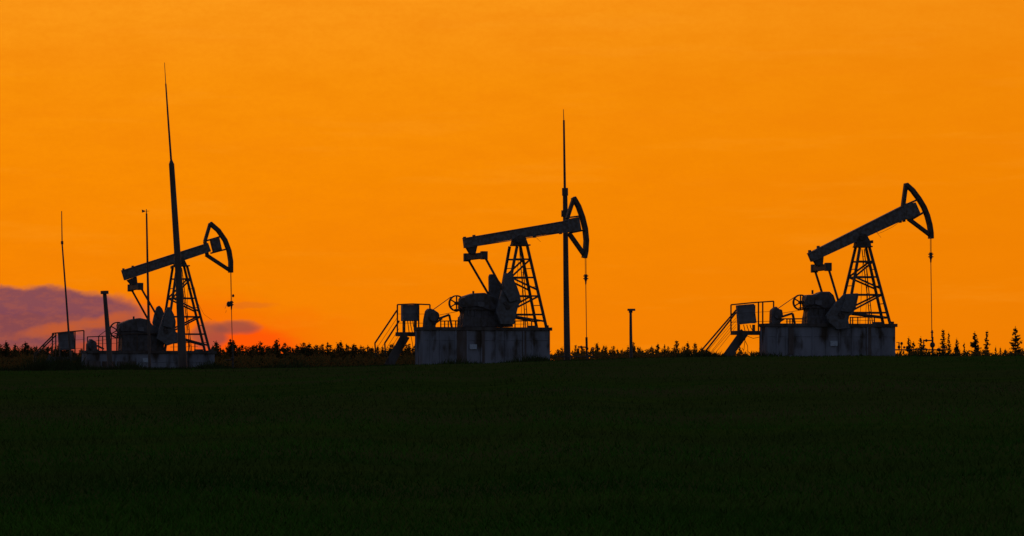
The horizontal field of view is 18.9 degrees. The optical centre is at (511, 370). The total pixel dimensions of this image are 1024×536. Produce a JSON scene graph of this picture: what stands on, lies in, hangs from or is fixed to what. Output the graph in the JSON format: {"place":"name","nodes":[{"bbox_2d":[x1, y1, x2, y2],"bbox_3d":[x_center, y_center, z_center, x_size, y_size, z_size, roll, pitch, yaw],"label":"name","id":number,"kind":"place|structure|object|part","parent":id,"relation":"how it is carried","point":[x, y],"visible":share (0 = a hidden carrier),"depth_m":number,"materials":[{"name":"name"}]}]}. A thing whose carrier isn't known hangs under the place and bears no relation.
{"place":"outdoors","nodes":[
{"label":"outdoors","id":0,"kind":"place"},
{"bbox_2d":[0,354,1023,535],"bbox_3d":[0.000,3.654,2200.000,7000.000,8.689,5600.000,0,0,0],"label":"ground","id":1,"kind":"structure","parent":0,"point":[972,369],"depth_m":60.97,"materials":[{"name":"green plant"}]},
{"bbox_2d":[0,340,13,366],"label":"spruce tree","id":2,"kind":"object","parent":1,"relation":"on","point":[6,352],"visible":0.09,"depth_m":287.72,"materials":[{"name":"green plant"}]},
{"bbox_2d":[0,345,18,358],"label":"broadleaf tree","id":3,"kind":"object","parent":1,"relation":"on","point":[12,354],"visible":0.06,"depth_m":305.85,"materials":[{"name":"green plant"}]},
{"bbox_2d":[12,348,21,361],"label":"broadleaf tree","id":4,"kind":"object","parent":1,"relation":"on","point":[18,353],"visible":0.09,"depth_m":305.56,"materials":[{"name":"green plant"}]},
{"bbox_2d":[20,343,30,354],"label":"spruce tree","id":5,"kind":"object","parent":1,"relation":"on","point":[24,346],"visible":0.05,"depth_m":318.03,"materials":[{"name":"green plant"}]},
{"bbox_2d":[22,343,30,362],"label":"spruce tree","id":6,"kind":"object","parent":1,"relation":"on","point":[27,348],"visible":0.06,"depth_m":315.40,"materials":[{"name":"green plant"}]},
{"bbox_2d":[13,347,44,364],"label":"broadleaf tree","id":7,"kind":"object","parent":1,"relation":"on","point":[32,351],"visible":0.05,"depth_m":296.55,"materials":[{"name":"green plant"}]},
{"bbox_2d":[43,347,50,357],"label":"spruce tree","id":8,"kind":"object","parent":1,"relation":"on","point":[47,350],"visible":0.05,"depth_m":298.82,"materials":[{"name":"green plant"}]},
{"bbox_2d":[34,330,84,364],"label":"service platform","id":9,"kind":"structure","parent":1,"relation":"on","point":[45,344],"depth_m":171.68,"materials":[{"name":"metal"}]},
{"bbox_2d":[58,332,73,356],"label":"control cabinet","id":10,"kind":"object","parent":9,"relation":"on","point":[62,343],"visible":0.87,"depth_m":171.67,"materials":[{"name":"metal"}]},
{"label":"door","id":11,"kind":"part","parent":10,"relation":"part of","materials":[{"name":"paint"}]},
{"bbox_2d":[56,348,65,362],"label":"spruce tree","id":12,"kind":"object","parent":1,"relation":"on","point":[62,352],"visible":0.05,"depth_m":316.01,"materials":[{"name":"green plant"}]},
{"bbox_2d":[61,211,71,359],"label":"antenna pole","id":13,"kind":"object","parent":1,"relation":"on","point":[70,354],"visible":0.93,"depth_m":165.96,"materials":[{"name":"metal"}]},
{"bbox_2d":[101,291,112,367],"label":"vent pipe","id":14,"kind":"object","parent":1,"relation":"on","point":[108,338],"visible":0.89,"depth_m":160.90,"materials":[{"name":"metal"}]},
{"bbox_2d":[142,209,150,366],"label":"wind vane pole","id":15,"kind":"object","parent":1,"relation":"on","point":[148,324],"visible":0.91,"depth_m":162.95,"materials":[{"name":"metal"}]},
{"bbox_2d":[81,222,233,368],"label":"pumpjack","id":16,"kind":"object","parent":1,"relation":"on","point":[131,337],"visible":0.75,"depth_m":170.41,"materials":[{"name":"paint"}]},
{"bbox_2d":[164,63,186,366],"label":"lightning mast","id":17,"kind":"object","parent":1,"relation":"on","point":[182,355],"visible":0.98,"depth_m":159.86,"materials":[{"name":"metal"}]},
{"bbox_2d":[206,341,235,365],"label":"broadleaf tree","id":18,"kind":"object","parent":1,"relation":"on","point":[217,355],"visible":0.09,"depth_m":288.99,"materials":[{"name":"green plant"}]},
{"bbox_2d":[225,346,233,367],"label":"wellhead","id":19,"kind":"object","parent":1,"relation":"on","point":[232,359],"visible":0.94,"depth_m":171.94,"materials":[{"name":"paint"}]},
{"bbox_2d":[225,339,235,358],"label":"spruce tree","id":20,"kind":"object","parent":1,"relation":"on","point":[230,347],"visible":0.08,"depth_m":291.54,"materials":[{"name":"green plant"}]},
{"bbox_2d":[223,340,252,363],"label":"broadleaf tree","id":21,"kind":"object","parent":1,"relation":"on","point":[234,347],"visible":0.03,"depth_m":300.91,"materials":[{"name":"green plant"}]},
{"bbox_2d":[242,346,249,358],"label":"broadleaf tree","id":22,"kind":"object","parent":1,"relation":"on","point":[246,351],"visible":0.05,"depth_m":306.73,"materials":[{"name":"green plant"}]},
{"bbox_2d":[246,341,274,367],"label":"broadleaf tree","id":23,"kind":"object","parent":1,"relation":"on","point":[262,353],"visible":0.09,"depth_m":296.66,"materials":[{"name":"green plant"}]},
{"bbox_2d":[269,339,279,355],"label":"broadleaf tree","id":24,"kind":"object","parent":1,"relation":"on","point":[271,351],"visible":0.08,"depth_m":320.91,"materials":[{"name":"green plant"}]},
{"bbox_2d":[263,342,291,362],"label":"broadleaf tree","id":25,"kind":"object","parent":1,"relation":"on","point":[283,350],"visible":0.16,"depth_m":295.68,"materials":[{"name":"green plant"}]},
{"bbox_2d":[273,342,281,363],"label":"spruce tree","id":26,"kind":"object","parent":1,"relation":"on","point":[277,354],"visible":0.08,"depth_m":293.24,"materials":[{"name":"green plant"}]},
{"bbox_2d":[298,343,308,354],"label":"broadleaf tree","id":27,"kind":"object","parent":1,"relation":"on","point":[304,345],"visible":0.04,"depth_m":321.09,"materials":[{"name":"green plant"}]},
{"bbox_2d":[303,343,314,365],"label":"spruce tree","id":28,"kind":"object","parent":1,"relation":"on","point":[309,351],"visible":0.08,"depth_m":305.49,"materials":[{"name":"green plant"}]},
{"bbox_2d":[310,345,329,365],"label":"broadleaf tree","id":29,"kind":"object","parent":1,"relation":"on","point":[315,350],"visible":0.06,"depth_m":311.54,"materials":[{"name":"green plant"}]},
{"bbox_2d":[313,349,334,366],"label":"broadleaf tree","id":30,"kind":"object","parent":1,"relation":"on","point":[322,351],"visible":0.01,"depth_m":289.87,"materials":[{"name":"green plant"}]},
{"bbox_2d":[325,342,328,354],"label":"spruce tree","id":31,"kind":"object","parent":1,"relation":"on","point":[327,346],"visible":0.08,"depth_m":319.37,"materials":[{"name":"green plant"}]},
{"bbox_2d":[325,345,334,366],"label":"broadleaf tree","id":32,"kind":"object","parent":1,"relation":"on","point":[331,352],"visible":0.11,"depth_m":318.35,"materials":[{"name":"green plant"}]},
{"bbox_2d":[330,340,345,365],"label":"spruce tree","id":33,"kind":"object","parent":1,"relation":"on","point":[340,349],"visible":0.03,"depth_m":301.04,"materials":[{"name":"green plant"}]},
{"bbox_2d":[333,344,358,366],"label":"broadleaf tree","id":34,"kind":"object","parent":1,"relation":"on","point":[348,352],"visible":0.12,"depth_m":290.90,"materials":[{"name":"green plant"}]},
{"bbox_2d":[347,344,358,366],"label":"spruce tree","id":35,"kind":"object","parent":1,"relation":"on","point":[354,347],"visible":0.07,"depth_m":289.21,"materials":[{"name":"green plant"}]},
{"bbox_2d":[358,347,374,364],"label":"broadleaf tree","id":36,"kind":"object","parent":1,"relation":"on","point":[365,353],"visible":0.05,"depth_m":294.35,"materials":[{"name":"green plant"}]},
{"bbox_2d":[359,349,384,365],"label":"broadleaf tree","id":37,"kind":"object","parent":1,"relation":"on","point":[377,351],"visible":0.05,"depth_m":287.03,"materials":[{"name":"green plant"}]},
{"bbox_2d":[377,343,404,361],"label":"broadleaf tree","id":38,"kind":"object","parent":1,"relation":"on","point":[387,355],"visible":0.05,"depth_m":287.83,"materials":[{"name":"green plant"}]},
{"bbox_2d":[374,303,430,364],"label":"service platform","id":39,"kind":"structure","parent":1,"relation":"on","point":[397,349],"depth_m":149.88,"materials":[{"name":"metal"}]},
{"bbox_2d":[401,305,417,331],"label":"control cabinet","id":40,"kind":"object","parent":39,"relation":"on","point":[409,313],"visible":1,"depth_m":150.22,"materials":[{"name":"metal"}]},
{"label":"door","id":41,"kind":"part","parent":40,"relation":"part of","materials":[{"name":"paint"}]},
{"bbox_2d":[401,347,413,362],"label":"broadleaf tree","id":42,"kind":"object","parent":1,"relation":"on","point":[405,350],"visible":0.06,"depth_m":296.21,"materials":[{"name":"green plant"}]},
{"bbox_2d":[414,196,588,364],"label":"pumpjack","id":43,"kind":"object","parent":1,"relation":"on","point":[485,330],"visible":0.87,"depth_m":149.56,"materials":[{"name":"paint"}]},
{"bbox_2d":[0,345,1022,370],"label":"weeds","id":44,"kind":"object","parent":1,"relation":"on","point":[55,365],"visible":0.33,"depth_m":139.77,"materials":[{"name":"plant"}]},
{"bbox_2d":[0,347,1023,368],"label":"undergrowth","id":45,"kind":"object","parent":1,"relation":"on","point":[251,364],"visible":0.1,"depth_m":274.31,"materials":[{"name":"black plant"}]},
{"bbox_2d":[561,109,570,359],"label":"lightning mast","id":46,"kind":"object","parent":1,"relation":"on","point":[566,285],"visible":0.85,"depth_m":153.89,"materials":[{"name":"metal"}]},
{"bbox_2d":[553,337,594,359],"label":"wellhead","id":47,"kind":"object","parent":1,"relation":"on","point":[586,347],"visible":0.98,"depth_m":151.44,"materials":[{"name":"paint"}]},
{"bbox_2d":[593,343,599,359],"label":"broadleaf tree","id":48,"kind":"object","parent":1,"relation":"on","point":[596,348],"visible":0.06,"depth_m":291.53,"materials":[{"name":"green plant"}]},
{"bbox_2d":[607,346,617,356],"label":"broadleaf tree","id":49,"kind":"object","parent":1,"relation":"on","point":[611,351],"visible":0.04,"depth_m":303.48,"materials":[{"name":"green plant"}]},
{"bbox_2d":[627,309,634,358],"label":"vent pipe","id":50,"kind":"object","parent":1,"relation":"on","point":[630,335],"visible":0.92,"depth_m":151.94,"materials":[{"name":"metal"}]},
{"bbox_2d":[653,344,661,357],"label":"spruce tree","id":51,"kind":"object","parent":1,"relation":"on","point":[657,347],"visible":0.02,"depth_m":299.23,"materials":[{"name":"green plant"}]},
{"bbox_2d":[673,340,679,356],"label":"spruce tree","id":52,"kind":"object","parent":1,"relation":"on","point":[676,345],"visible":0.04,"depth_m":295.40,"materials":[{"name":"green plant"}]},
{"bbox_2d":[700,301,773,355],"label":"service platform","id":53,"kind":"structure","parent":1,"relation":"on","point":[737,342],"depth_m":149.95,"materials":[{"name":"metal"}]},
{"bbox_2d":[736,304,756,330],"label":"control cabinet","id":54,"kind":"object","parent":53,"relation":"on","point":[744,315],"visible":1,"depth_m":150.18,"materials":[{"name":"metal"}]},
{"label":"door","id":55,"kind":"part","parent":54,"relation":"part of","materials":[{"name":"paint"}]},
{"bbox_2d":[758,183,933,356],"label":"pumpjack","id":56,"kind":"object","parent":1,"relation":"on","point":[825,327],"visible":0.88,"depth_m":149.59,"materials":[{"name":"paint"}]},
{"bbox_2d":[905,337,911,355],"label":"spruce tree","id":57,"kind":"object","parent":1,"relation":"on","point":[908,346],"visible":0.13,"depth_m":297.09,"materials":[{"name":"green plant"}]},
{"bbox_2d":[895,330,946,354],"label":"wellhead","id":58,"kind":"object","parent":1,"relation":"on","point":[932,344],"visible":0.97,"depth_m":151.41,"materials":[{"name":"paint"}]},
{"bbox_2d":[916,338,925,352],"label":"spruce tree","id":59,"kind":"object","parent":1,"relation":"on","point":[920,345],"visible":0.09,"depth_m":300.52,"materials":[{"name":"green plant"}]},
{"bbox_2d":[940,329,946,353],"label":"spruce tree","id":60,"kind":"object","parent":1,"relation":"on","point":[942,341],"visible":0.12,"depth_m":292.91,"materials":[{"name":"green plant"}]},
{"bbox_2d":[947,334,951,353],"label":"spruce tree","id":61,"kind":"object","parent":1,"relation":"on","point":[948,345],"visible":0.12,"depth_m":292.59,"materials":[{"name":"green plant"}]},
{"bbox_2d":[954,340,960,354],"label":"spruce tree","id":62,"kind":"object","parent":1,"relation":"on","point":[956,348],"visible":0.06,"depth_m":293.07,"materials":[{"name":"green plant"}]},
{"bbox_2d":[968,333,981,354],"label":"spruce tree","id":63,"kind":"object","parent":1,"relation":"on","point":[974,344],"visible":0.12,"depth_m":293.88,"materials":[{"name":"green plant"}]},
{"bbox_2d":[983,332,991,355],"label":"spruce tree","id":64,"kind":"object","parent":1,"relation":"on","point":[986,345],"visible":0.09,"depth_m":301.94,"materials":[{"name":"green plant"}]},
{"bbox_2d":[1009,326,1023,353],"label":"spruce tree","id":65,"kind":"object","parent":1,"relation":"on","point":[1015,345],"visible":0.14,"depth_m":294.19,"materials":[{"name":"green plant"}]},
{"bbox_2d":[0,0,1023,359],"label":"sky","id":66,"kind":"structure","parent":0,"point":[344,153],"materials":[{"name":"orange"}]}
]}

